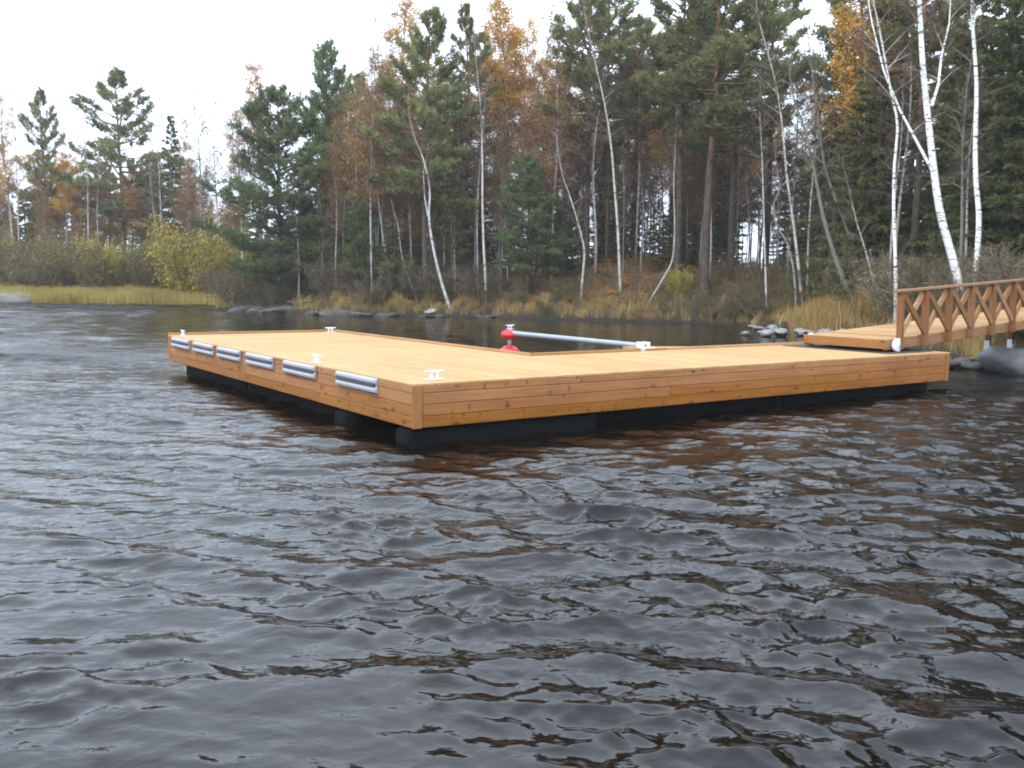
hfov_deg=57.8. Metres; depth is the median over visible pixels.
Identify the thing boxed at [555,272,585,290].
bush
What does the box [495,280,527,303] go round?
bush
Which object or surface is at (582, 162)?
birch
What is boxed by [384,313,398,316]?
rock
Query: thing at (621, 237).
young tree
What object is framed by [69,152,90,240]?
birch
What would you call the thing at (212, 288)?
bush
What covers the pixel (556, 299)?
bush
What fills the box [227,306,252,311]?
rock
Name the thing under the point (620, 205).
alder
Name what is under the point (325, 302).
shore grass
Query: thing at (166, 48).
sky
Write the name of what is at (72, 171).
birch
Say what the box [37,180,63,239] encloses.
birch
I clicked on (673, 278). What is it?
bush
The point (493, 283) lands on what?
bush
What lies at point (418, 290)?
bush
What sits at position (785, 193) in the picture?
birch
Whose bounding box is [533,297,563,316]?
bush
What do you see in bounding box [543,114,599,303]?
birch
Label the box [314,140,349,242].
birch
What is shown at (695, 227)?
pine
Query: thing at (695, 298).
bush
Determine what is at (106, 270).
bush
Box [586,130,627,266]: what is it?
young tree
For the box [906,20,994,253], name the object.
spruce
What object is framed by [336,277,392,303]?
bush
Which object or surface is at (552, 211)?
alder
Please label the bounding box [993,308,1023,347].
bush
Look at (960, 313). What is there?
bush
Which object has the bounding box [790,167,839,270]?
spruce
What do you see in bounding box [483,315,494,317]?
rock
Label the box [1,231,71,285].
bush
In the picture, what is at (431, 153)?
birch
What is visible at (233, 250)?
bush
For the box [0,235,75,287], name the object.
bush
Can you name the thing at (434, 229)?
young tree
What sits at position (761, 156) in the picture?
birch
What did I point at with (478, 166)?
birch
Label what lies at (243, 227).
spruce
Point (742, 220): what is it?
birch
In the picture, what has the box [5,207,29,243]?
birch
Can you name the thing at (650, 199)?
alder
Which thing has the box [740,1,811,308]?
birch
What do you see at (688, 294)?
bush
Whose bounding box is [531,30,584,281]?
birch
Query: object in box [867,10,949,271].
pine
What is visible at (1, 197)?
birch
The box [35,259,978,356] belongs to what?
ground
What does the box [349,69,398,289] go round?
birch
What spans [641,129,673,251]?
birch
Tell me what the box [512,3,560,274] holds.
birch
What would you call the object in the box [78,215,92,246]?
birch
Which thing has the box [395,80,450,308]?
birch
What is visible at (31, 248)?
bush
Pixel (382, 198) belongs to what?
birch
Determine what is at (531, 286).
bush
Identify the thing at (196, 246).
bush
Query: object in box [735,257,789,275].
bush
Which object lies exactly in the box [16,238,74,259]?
bush
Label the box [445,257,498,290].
bush
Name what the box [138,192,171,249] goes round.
spruce
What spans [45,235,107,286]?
bush
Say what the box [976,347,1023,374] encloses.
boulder
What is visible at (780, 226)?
birch
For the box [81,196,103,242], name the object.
birch
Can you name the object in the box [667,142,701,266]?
birch
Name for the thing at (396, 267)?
bush
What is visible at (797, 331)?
rock
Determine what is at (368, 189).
birch
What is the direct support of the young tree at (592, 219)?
on the ground at (637, 276)
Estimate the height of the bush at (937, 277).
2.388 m
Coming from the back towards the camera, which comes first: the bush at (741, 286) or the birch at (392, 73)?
the birch at (392, 73)
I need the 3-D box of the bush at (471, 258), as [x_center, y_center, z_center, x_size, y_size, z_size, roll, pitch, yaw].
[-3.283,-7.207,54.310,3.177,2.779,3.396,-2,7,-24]
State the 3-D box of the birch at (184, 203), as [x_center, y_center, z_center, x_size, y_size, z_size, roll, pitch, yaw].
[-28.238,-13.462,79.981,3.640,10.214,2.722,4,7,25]
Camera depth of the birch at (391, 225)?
49.57 m
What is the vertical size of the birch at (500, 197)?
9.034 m
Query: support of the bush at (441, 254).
on the ground at (637, 276)
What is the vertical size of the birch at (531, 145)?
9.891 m
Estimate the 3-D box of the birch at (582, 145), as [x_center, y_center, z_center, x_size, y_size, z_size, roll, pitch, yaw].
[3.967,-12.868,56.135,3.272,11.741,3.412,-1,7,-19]
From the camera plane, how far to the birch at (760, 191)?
56.47 m
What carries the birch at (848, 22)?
on the ground at (637, 276)
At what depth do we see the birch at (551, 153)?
50.77 m
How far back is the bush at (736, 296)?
43.26 m
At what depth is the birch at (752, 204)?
60.43 m
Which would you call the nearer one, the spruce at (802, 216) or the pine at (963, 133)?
the pine at (963, 133)
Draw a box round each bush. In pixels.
[0,220,78,286]
[0,222,19,251]
[0,226,74,264]
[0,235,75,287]
[0,238,81,282]
[0,253,23,286]
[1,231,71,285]
[3,247,79,290]
[14,230,116,288]
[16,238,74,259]
[36,246,135,284]
[45,226,141,288]
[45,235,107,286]
[70,227,125,287]
[71,247,127,286]
[94,236,169,290]
[115,228,197,288]
[117,228,190,287]
[127,234,214,286]
[130,211,253,292]
[143,255,191,289]
[150,234,250,281]
[173,243,251,287]
[175,232,250,283]
[191,263,252,303]
[192,260,276,306]
[235,268,312,301]
[245,273,293,307]
[263,279,300,306]
[265,270,306,295]
[289,246,374,297]
[291,245,369,292]
[300,281,328,295]
[311,246,389,271]
[322,238,412,259]
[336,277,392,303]
[348,237,421,279]
[359,245,438,299]
[363,246,421,292]
[389,238,466,272]
[398,260,473,304]
[406,245,466,287]
[433,262,507,302]
[435,239,485,271]
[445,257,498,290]
[481,289,509,304]
[483,302,498,312]
[488,277,513,290]
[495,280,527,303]
[506,273,542,292]
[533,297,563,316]
[538,282,559,296]
[538,294,561,303]
[539,277,587,301]
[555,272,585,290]
[556,290,582,302]
[647,286,674,300]
[649,271,681,291]
[658,268,715,296]
[658,300,675,315]
[659,293,680,306]
[664,264,695,298]
[672,286,714,314]
[679,287,708,301]
[679,295,710,309]
[682,271,713,293]
[690,285,722,307]
[696,254,762,284]
[696,279,737,298]
[700,306,720,318]
[709,274,728,294]
[710,297,750,319]
[712,295,733,307]
[723,284,775,315]
[723,288,756,306]
[730,269,792,295]
[734,275,775,296]
[734,296,786,315]
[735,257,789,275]
[741,254,788,283]
[744,279,784,301]
[762,259,818,294]
[771,268,826,308]
[775,256,806,274]
[809,249,903,288]
[814,270,893,309]
[828,244,987,318]
[834,235,963,286]
[862,246,947,298]
[890,243,1023,307]
[891,300,921,320]
[897,246,1013,286]
[910,289,964,314]
[918,254,1023,310]
[921,299,955,317]
[929,302,982,339]
[935,240,1023,313]
[942,235,1023,296]
[959,241,1023,306]
[993,307,1023,346]
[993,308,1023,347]
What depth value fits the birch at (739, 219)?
54.13 m
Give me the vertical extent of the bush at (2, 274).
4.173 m
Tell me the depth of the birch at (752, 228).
63.02 m
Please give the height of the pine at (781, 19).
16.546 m
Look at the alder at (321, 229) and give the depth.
50.32 m
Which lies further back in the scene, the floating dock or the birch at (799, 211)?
the birch at (799, 211)
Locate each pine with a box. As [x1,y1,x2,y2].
[1,85,82,234]
[16,156,72,241]
[41,63,197,255]
[54,193,89,246]
[72,175,104,238]
[77,161,126,244]
[82,172,134,252]
[113,159,143,245]
[129,151,172,237]
[184,83,356,303]
[271,37,383,275]
[298,63,369,192]
[333,73,384,181]
[357,5,481,301]
[392,83,428,193]
[426,81,489,253]
[430,1,500,270]
[447,31,501,253]
[487,151,580,298]
[529,0,649,268]
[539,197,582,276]
[551,0,666,261]
[596,49,665,247]
[611,11,676,257]
[632,0,825,293]
[642,0,744,263]
[644,0,745,274]
[658,35,747,248]
[667,0,802,280]
[729,0,825,268]
[738,119,804,250]
[788,0,938,168]
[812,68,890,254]
[860,0,983,212]
[862,0,999,282]
[869,108,925,251]
[903,0,987,149]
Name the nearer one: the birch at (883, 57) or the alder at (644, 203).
the birch at (883, 57)
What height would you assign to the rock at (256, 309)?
0.520 m
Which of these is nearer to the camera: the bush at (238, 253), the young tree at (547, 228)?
the young tree at (547, 228)
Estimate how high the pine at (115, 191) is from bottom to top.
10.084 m
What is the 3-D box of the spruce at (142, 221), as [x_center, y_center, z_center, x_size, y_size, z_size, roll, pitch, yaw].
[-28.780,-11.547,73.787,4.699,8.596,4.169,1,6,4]
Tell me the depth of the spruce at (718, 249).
52.45 m
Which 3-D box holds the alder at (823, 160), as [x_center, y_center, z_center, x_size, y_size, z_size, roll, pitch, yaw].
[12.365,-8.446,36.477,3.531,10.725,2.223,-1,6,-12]
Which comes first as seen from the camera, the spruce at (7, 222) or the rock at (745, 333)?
the rock at (745, 333)
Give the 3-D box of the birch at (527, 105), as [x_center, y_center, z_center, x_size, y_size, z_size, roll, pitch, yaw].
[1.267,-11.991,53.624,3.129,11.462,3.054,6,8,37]
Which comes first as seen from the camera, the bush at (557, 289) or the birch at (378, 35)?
the bush at (557, 289)
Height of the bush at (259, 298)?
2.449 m
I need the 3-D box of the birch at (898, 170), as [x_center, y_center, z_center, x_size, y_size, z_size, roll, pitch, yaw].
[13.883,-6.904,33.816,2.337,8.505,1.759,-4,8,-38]
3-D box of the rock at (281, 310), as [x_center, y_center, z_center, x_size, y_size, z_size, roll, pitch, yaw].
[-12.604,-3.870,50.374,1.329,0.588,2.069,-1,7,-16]
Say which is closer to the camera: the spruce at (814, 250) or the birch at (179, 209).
the spruce at (814, 250)
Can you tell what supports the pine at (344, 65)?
on the ground at (637, 276)
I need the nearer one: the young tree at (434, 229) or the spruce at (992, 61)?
the spruce at (992, 61)
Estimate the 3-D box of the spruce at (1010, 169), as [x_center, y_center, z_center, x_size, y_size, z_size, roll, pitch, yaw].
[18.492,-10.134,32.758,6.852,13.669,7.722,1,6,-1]
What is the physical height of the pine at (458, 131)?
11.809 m
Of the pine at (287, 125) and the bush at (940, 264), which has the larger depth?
the pine at (287, 125)
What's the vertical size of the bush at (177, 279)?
6.537 m
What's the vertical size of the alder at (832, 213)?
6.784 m
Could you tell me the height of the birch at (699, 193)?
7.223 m
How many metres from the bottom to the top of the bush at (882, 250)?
2.399 m
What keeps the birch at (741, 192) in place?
on the ground at (637, 276)
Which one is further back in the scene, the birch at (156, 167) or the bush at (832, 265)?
the birch at (156, 167)
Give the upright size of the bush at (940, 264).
2.247 m
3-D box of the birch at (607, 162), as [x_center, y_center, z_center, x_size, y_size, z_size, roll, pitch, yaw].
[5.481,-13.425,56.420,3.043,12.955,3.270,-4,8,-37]
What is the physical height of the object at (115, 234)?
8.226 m
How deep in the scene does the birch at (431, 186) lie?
58.12 m
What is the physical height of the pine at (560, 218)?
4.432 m
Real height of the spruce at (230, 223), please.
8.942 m
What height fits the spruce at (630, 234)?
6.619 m
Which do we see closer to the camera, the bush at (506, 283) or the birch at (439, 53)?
the bush at (506, 283)
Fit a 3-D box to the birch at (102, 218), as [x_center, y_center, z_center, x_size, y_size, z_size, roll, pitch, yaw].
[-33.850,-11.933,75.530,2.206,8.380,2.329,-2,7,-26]
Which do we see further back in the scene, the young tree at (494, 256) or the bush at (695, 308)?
the young tree at (494, 256)
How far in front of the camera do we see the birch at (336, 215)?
50.24 m
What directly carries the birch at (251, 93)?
on the ground at (637, 276)
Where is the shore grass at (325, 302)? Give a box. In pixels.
[292,288,793,326]
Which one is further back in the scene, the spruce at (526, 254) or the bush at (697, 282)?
the spruce at (526, 254)
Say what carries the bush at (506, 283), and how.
on the ground at (637, 276)
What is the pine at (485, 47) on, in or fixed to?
on the ground at (637, 276)
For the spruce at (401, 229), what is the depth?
55.90 m
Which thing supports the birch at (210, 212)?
on the ground at (637, 276)
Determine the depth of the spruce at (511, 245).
68.58 m
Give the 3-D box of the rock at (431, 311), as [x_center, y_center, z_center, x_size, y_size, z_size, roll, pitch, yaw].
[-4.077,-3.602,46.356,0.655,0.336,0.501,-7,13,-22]
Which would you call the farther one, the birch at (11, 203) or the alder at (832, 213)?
the birch at (11, 203)
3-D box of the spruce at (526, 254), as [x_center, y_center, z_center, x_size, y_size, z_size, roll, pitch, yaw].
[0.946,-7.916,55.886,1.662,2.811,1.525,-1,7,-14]
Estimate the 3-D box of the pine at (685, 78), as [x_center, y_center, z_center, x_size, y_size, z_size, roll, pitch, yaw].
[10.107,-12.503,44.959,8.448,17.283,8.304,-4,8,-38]
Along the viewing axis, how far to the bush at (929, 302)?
29.89 m
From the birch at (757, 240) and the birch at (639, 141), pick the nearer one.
the birch at (639, 141)
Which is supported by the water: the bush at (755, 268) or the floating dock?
the floating dock
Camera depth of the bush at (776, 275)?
44.90 m
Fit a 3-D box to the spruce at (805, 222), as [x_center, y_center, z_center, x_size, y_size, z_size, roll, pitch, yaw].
[15.026,-10.267,41.691,5.869,12.747,6.615,7,9,42]
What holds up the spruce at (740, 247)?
on the ground at (637, 276)
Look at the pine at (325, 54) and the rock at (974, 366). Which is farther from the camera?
the pine at (325, 54)
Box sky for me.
[0,0,1022,272]
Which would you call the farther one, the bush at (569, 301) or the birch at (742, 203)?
the birch at (742, 203)
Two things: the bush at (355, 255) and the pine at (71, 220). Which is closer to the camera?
the bush at (355, 255)
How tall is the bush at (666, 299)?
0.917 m
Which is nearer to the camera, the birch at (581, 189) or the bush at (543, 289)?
the bush at (543, 289)
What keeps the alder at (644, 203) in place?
on the ground at (637, 276)
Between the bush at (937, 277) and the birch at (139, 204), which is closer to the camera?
the bush at (937, 277)
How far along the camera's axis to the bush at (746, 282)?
44.77 m
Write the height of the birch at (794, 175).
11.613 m
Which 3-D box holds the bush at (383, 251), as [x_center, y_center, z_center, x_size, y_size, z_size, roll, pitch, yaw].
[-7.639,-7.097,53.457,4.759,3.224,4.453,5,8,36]
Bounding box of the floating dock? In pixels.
[168,327,949,447]
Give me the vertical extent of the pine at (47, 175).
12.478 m
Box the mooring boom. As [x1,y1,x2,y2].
[501,325,655,351]
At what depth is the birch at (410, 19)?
59.46 m
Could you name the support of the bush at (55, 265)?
on the ground at (637, 276)
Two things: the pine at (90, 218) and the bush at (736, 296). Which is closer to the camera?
the bush at (736, 296)
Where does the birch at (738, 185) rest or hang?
on the ground at (637, 276)
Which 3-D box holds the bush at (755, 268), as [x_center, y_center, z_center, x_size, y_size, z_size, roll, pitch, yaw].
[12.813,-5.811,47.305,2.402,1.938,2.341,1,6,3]
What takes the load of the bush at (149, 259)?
on the ground at (637, 276)
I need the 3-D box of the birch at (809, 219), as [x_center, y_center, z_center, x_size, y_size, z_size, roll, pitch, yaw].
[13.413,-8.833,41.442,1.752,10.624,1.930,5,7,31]
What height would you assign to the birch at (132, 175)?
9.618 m
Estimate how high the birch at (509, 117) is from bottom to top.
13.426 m
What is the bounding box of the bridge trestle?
[984,332,1014,349]
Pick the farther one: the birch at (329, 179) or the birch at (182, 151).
the birch at (182, 151)
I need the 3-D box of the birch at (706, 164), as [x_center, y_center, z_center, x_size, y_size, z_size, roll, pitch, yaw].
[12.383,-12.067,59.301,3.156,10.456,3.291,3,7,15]
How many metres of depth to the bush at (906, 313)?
31.20 m
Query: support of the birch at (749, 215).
on the ground at (637, 276)
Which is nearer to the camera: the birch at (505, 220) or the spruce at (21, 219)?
the birch at (505, 220)
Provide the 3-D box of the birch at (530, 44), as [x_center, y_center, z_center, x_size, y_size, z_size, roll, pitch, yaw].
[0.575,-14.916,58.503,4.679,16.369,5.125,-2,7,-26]
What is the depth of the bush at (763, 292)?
43.12 m
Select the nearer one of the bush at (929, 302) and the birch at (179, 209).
the bush at (929, 302)
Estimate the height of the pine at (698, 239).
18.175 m
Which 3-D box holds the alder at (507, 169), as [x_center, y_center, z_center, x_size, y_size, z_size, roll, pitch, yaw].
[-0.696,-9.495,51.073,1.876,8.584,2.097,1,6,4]
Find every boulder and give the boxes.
[0,292,31,302]
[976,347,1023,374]
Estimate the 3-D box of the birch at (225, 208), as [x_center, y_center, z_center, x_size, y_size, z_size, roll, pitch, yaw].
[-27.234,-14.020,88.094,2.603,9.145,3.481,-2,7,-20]
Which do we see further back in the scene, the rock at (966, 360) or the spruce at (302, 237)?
the spruce at (302, 237)
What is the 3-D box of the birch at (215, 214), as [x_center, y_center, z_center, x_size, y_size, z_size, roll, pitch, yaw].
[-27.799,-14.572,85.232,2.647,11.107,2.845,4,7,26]
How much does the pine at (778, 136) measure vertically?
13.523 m
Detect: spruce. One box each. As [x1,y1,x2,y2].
[0,207,20,248]
[0,220,10,249]
[8,189,39,251]
[130,184,163,253]
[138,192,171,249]
[154,115,196,248]
[216,190,244,244]
[228,207,253,254]
[245,208,275,259]
[246,207,275,281]
[264,218,292,275]
[287,202,329,294]
[306,245,320,293]
[363,206,411,251]
[374,187,431,258]
[453,167,508,273]
[494,176,523,271]
[513,229,536,274]
[560,195,593,262]
[589,162,634,263]
[608,224,620,254]
[615,191,640,256]
[651,208,694,265]
[656,163,698,264]
[666,180,700,260]
[772,9,896,284]
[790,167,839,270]
[800,178,824,265]
[803,0,942,300]
[809,53,907,257]
[817,84,932,295]
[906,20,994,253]
[907,0,1023,278]
[907,17,970,240]
[911,44,1000,247]
[912,65,955,239]
[921,0,1023,221]
[921,62,998,261]
[924,0,1023,268]
[939,30,1023,229]
[994,138,1023,261]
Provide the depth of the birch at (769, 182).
40.19 m
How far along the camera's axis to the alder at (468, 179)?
53.82 m
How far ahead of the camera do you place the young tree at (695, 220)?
55.11 m
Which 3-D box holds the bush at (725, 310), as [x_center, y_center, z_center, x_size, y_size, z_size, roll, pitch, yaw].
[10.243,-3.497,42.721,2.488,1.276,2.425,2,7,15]
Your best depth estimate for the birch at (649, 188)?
57.36 m
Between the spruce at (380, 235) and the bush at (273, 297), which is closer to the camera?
the bush at (273, 297)
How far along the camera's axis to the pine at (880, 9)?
34.10 m
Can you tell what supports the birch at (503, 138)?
on the ground at (637, 276)
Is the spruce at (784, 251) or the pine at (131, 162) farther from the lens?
the pine at (131, 162)
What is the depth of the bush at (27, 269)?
64.43 m
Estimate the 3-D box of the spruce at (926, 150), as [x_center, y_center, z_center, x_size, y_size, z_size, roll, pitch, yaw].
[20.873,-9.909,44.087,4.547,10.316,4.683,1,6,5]
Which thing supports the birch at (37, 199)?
on the ground at (637, 276)
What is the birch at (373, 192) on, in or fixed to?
on the ground at (637, 276)
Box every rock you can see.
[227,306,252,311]
[246,306,265,311]
[262,305,293,313]
[272,308,287,312]
[298,299,316,303]
[313,310,328,314]
[318,309,362,316]
[351,312,371,316]
[375,313,392,316]
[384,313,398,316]
[424,308,436,314]
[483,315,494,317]
[740,332,749,335]
[752,326,764,330]
[760,329,774,336]
[773,328,788,336]
[794,328,806,334]
[816,329,830,332]
[949,360,960,368]
[952,359,971,361]
[954,357,976,361]
[957,361,970,368]
[962,363,984,369]
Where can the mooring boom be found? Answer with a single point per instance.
(510, 334)
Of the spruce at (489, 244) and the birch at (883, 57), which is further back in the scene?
the spruce at (489, 244)
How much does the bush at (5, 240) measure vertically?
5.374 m
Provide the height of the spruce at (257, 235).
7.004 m
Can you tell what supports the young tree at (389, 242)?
on the ground at (637, 276)
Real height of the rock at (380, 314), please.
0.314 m
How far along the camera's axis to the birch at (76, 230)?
71.80 m
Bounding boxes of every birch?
[0,92,40,242]
[0,94,29,284]
[0,159,17,235]
[0,160,20,238]
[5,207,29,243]
[23,164,52,237]
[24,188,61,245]
[26,165,62,239]
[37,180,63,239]
[38,151,91,250]
[49,195,64,246]
[57,202,78,242]
[58,215,68,248]
[66,118,104,239]
[67,211,82,247]
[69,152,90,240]
[77,153,114,238]
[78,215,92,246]
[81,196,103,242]
[82,193,109,240]
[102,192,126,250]
[112,173,149,246]
[115,198,132,243]
[125,174,144,250]
[126,167,153,240]
[137,105,175,243]
[139,152,168,240]
[146,170,171,227]
[166,156,205,248]
[167,120,197,226]
[168,170,202,245]
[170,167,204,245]
[174,85,225,244]
[186,158,215,240]
[195,101,233,239]
[197,164,221,236]
[202,211,216,249]
[214,196,234,243]
[218,209,233,242]
[219,106,263,258]
[229,57,287,238]
[284,156,306,298]
[313,90,354,255]
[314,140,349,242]
[322,168,348,291]
[327,148,356,270]
[330,72,379,286]
[339,44,396,295]
[347,89,392,227]
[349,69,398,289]
[350,97,398,279]
[352,111,388,258]
[358,103,390,257]
[363,11,403,250]
[366,109,401,261]
[372,114,406,245]
[373,60,415,175]
[375,0,424,224]
[382,182,417,301]
[385,135,431,295]
[388,130,420,249]
[390,89,421,185]
[390,120,427,242]
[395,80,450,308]
[404,34,460,214]
[404,170,418,254]
[411,80,451,259]
[414,101,453,264]
[426,125,468,269]
[434,122,474,291]
[459,62,508,288]
[460,28,514,303]
[461,124,495,274]
[465,0,556,267]
[472,104,513,265]
[473,43,522,245]
[476,14,552,245]
[479,114,522,275]
[479,140,513,278]
[483,61,531,269]
[484,165,515,221]
[491,130,511,272]
[497,171,520,280]
[509,132,544,278]
[511,75,556,272]
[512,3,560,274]
[515,107,559,278]
[524,52,577,231]
[527,35,591,274]
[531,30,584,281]
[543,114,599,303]
[545,94,577,224]
[547,117,584,258]
[549,80,591,260]
[559,88,600,257]
[563,157,584,262]
[566,129,596,262]
[571,39,622,272]
[572,90,610,263]
[575,0,634,291]
[575,132,598,260]
[581,66,622,256]
[591,124,629,222]
[610,125,650,243]
[615,33,668,259]
[618,154,646,258]
[622,112,659,189]
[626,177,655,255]
[631,124,669,255]
[636,158,653,271]
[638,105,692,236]
[640,131,658,257]
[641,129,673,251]
[641,148,674,248]
[646,197,658,251]
[647,166,667,222]
[648,58,708,197]
[649,103,673,256]
[649,103,695,302]
[653,107,684,222]
[657,166,676,241]
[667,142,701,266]
[682,145,722,271]
[683,137,728,194]
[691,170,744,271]
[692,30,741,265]
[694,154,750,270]
[697,131,730,274]
[716,59,763,192]
[716,130,757,215]
[717,48,764,268]
[720,126,748,219]
[722,134,764,233]
[724,189,748,255]
[735,68,784,307]
[735,150,762,276]
[736,145,756,260]
[738,178,747,262]
[739,163,763,265]
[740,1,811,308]
[740,169,757,263]
[744,198,760,261]
[746,107,788,193]
[748,97,790,263]
[750,150,767,268]
[752,213,758,260]
[753,147,782,218]
[753,182,765,264]
[756,139,796,310]
[756,166,776,226]
[763,195,782,258]
[764,120,797,234]
[765,119,793,266]
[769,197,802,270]
[771,137,803,259]
[771,195,785,259]
[775,49,816,279]
[777,54,832,249]
[779,145,804,265]
[780,167,814,269]
[781,120,811,254]
[782,126,808,228]
[790,68,830,301]
[808,0,940,229]
[833,0,945,323]
[835,159,880,292]
[845,0,976,314]
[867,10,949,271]
[867,77,927,290]
[945,66,998,268]
[957,0,1007,308]
[990,35,1023,182]
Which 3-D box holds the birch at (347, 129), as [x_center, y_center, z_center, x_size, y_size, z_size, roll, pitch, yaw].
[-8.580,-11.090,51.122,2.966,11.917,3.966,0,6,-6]
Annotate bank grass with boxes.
[833,298,1019,348]
[919,303,1023,356]
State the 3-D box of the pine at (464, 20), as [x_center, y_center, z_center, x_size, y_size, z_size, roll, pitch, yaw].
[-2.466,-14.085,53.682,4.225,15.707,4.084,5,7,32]
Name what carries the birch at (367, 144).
on the ground at (637, 276)
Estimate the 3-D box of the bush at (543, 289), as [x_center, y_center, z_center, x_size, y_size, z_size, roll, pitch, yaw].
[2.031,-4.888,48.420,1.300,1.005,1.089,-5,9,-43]
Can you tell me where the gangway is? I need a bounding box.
[804,278,1023,351]
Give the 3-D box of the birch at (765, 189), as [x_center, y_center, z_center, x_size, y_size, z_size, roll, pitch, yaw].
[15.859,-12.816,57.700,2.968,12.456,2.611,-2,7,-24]
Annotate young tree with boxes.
[335,187,391,287]
[347,211,374,257]
[368,205,410,298]
[403,207,432,274]
[427,185,452,260]
[431,151,474,299]
[431,197,474,266]
[467,165,495,271]
[525,141,570,268]
[583,186,614,247]
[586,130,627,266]
[608,205,630,260]
[642,199,673,270]
[682,162,704,267]
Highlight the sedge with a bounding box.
[0,282,233,307]
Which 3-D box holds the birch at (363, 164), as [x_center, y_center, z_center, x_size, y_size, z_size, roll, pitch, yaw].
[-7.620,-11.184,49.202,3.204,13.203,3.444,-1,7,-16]
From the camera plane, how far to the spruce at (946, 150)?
42.15 m
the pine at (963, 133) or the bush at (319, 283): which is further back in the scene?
the bush at (319, 283)
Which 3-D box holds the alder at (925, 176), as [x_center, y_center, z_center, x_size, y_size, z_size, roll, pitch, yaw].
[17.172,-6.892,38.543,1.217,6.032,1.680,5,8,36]
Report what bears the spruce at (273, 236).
on the ground at (637, 276)
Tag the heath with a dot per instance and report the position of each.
(683, 267)
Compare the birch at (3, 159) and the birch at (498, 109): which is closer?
the birch at (498, 109)
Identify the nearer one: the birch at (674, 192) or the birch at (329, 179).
the birch at (674, 192)
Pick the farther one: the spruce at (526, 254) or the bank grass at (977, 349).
the spruce at (526, 254)
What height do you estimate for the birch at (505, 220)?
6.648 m
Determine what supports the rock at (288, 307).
on the ground at (637, 276)
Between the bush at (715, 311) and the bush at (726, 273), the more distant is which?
the bush at (726, 273)
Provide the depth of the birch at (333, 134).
53.40 m
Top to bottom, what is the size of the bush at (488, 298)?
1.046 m
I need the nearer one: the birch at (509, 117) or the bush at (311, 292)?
the bush at (311, 292)
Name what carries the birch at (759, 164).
on the ground at (637, 276)
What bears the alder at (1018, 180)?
on the ground at (637, 276)
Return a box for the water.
[0,303,1023,767]
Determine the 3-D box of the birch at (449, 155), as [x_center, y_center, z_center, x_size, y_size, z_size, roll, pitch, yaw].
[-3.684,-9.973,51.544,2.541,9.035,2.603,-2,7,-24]
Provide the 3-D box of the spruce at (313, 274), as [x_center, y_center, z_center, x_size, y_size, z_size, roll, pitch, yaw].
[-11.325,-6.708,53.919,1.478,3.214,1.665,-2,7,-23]
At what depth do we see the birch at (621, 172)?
59.34 m
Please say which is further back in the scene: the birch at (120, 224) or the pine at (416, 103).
the birch at (120, 224)
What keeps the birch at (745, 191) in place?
on the ground at (637, 276)
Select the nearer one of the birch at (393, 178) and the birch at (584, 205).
the birch at (393, 178)
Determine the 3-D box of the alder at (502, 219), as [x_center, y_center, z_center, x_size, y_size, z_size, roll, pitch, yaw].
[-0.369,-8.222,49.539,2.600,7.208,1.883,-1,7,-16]
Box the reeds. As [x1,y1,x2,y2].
[779,278,911,334]
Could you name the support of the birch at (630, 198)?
on the ground at (637, 276)
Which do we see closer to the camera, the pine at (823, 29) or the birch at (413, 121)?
the pine at (823, 29)
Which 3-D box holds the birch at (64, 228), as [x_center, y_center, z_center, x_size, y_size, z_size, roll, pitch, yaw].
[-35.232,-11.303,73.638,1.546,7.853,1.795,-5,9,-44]
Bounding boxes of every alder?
[311,180,333,299]
[385,159,405,242]
[421,209,438,288]
[447,127,480,263]
[484,132,512,277]
[486,165,527,296]
[547,184,560,256]
[604,147,638,274]
[605,150,628,253]
[638,149,655,256]
[640,151,660,255]
[766,48,855,306]
[791,30,863,283]
[808,150,844,274]
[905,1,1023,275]
[920,147,940,247]
[1014,145,1023,213]
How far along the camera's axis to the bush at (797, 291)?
40.71 m
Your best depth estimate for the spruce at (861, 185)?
36.60 m
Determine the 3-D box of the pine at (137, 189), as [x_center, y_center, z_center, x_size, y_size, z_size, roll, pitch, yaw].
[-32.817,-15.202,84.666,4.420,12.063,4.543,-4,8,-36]
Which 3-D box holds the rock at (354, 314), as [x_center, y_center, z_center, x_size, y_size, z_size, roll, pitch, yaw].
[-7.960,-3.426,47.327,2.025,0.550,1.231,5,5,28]
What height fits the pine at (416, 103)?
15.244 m
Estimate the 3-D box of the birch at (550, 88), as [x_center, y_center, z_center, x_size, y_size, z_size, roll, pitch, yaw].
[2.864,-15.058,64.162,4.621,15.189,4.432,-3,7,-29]
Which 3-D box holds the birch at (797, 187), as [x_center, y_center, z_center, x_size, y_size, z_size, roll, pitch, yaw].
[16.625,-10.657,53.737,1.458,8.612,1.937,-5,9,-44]
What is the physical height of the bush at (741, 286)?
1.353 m
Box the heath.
[316,254,988,320]
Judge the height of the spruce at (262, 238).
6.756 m
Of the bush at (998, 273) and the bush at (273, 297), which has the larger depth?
the bush at (273, 297)
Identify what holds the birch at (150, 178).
on the ground at (637, 276)
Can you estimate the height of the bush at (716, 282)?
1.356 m
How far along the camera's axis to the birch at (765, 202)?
68.61 m
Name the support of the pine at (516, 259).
on the ground at (637, 276)
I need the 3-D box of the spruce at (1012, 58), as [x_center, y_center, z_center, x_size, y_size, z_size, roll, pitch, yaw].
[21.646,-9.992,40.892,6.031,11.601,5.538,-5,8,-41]
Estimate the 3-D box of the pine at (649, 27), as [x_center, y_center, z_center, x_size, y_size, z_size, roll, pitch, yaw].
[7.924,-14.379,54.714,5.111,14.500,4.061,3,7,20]

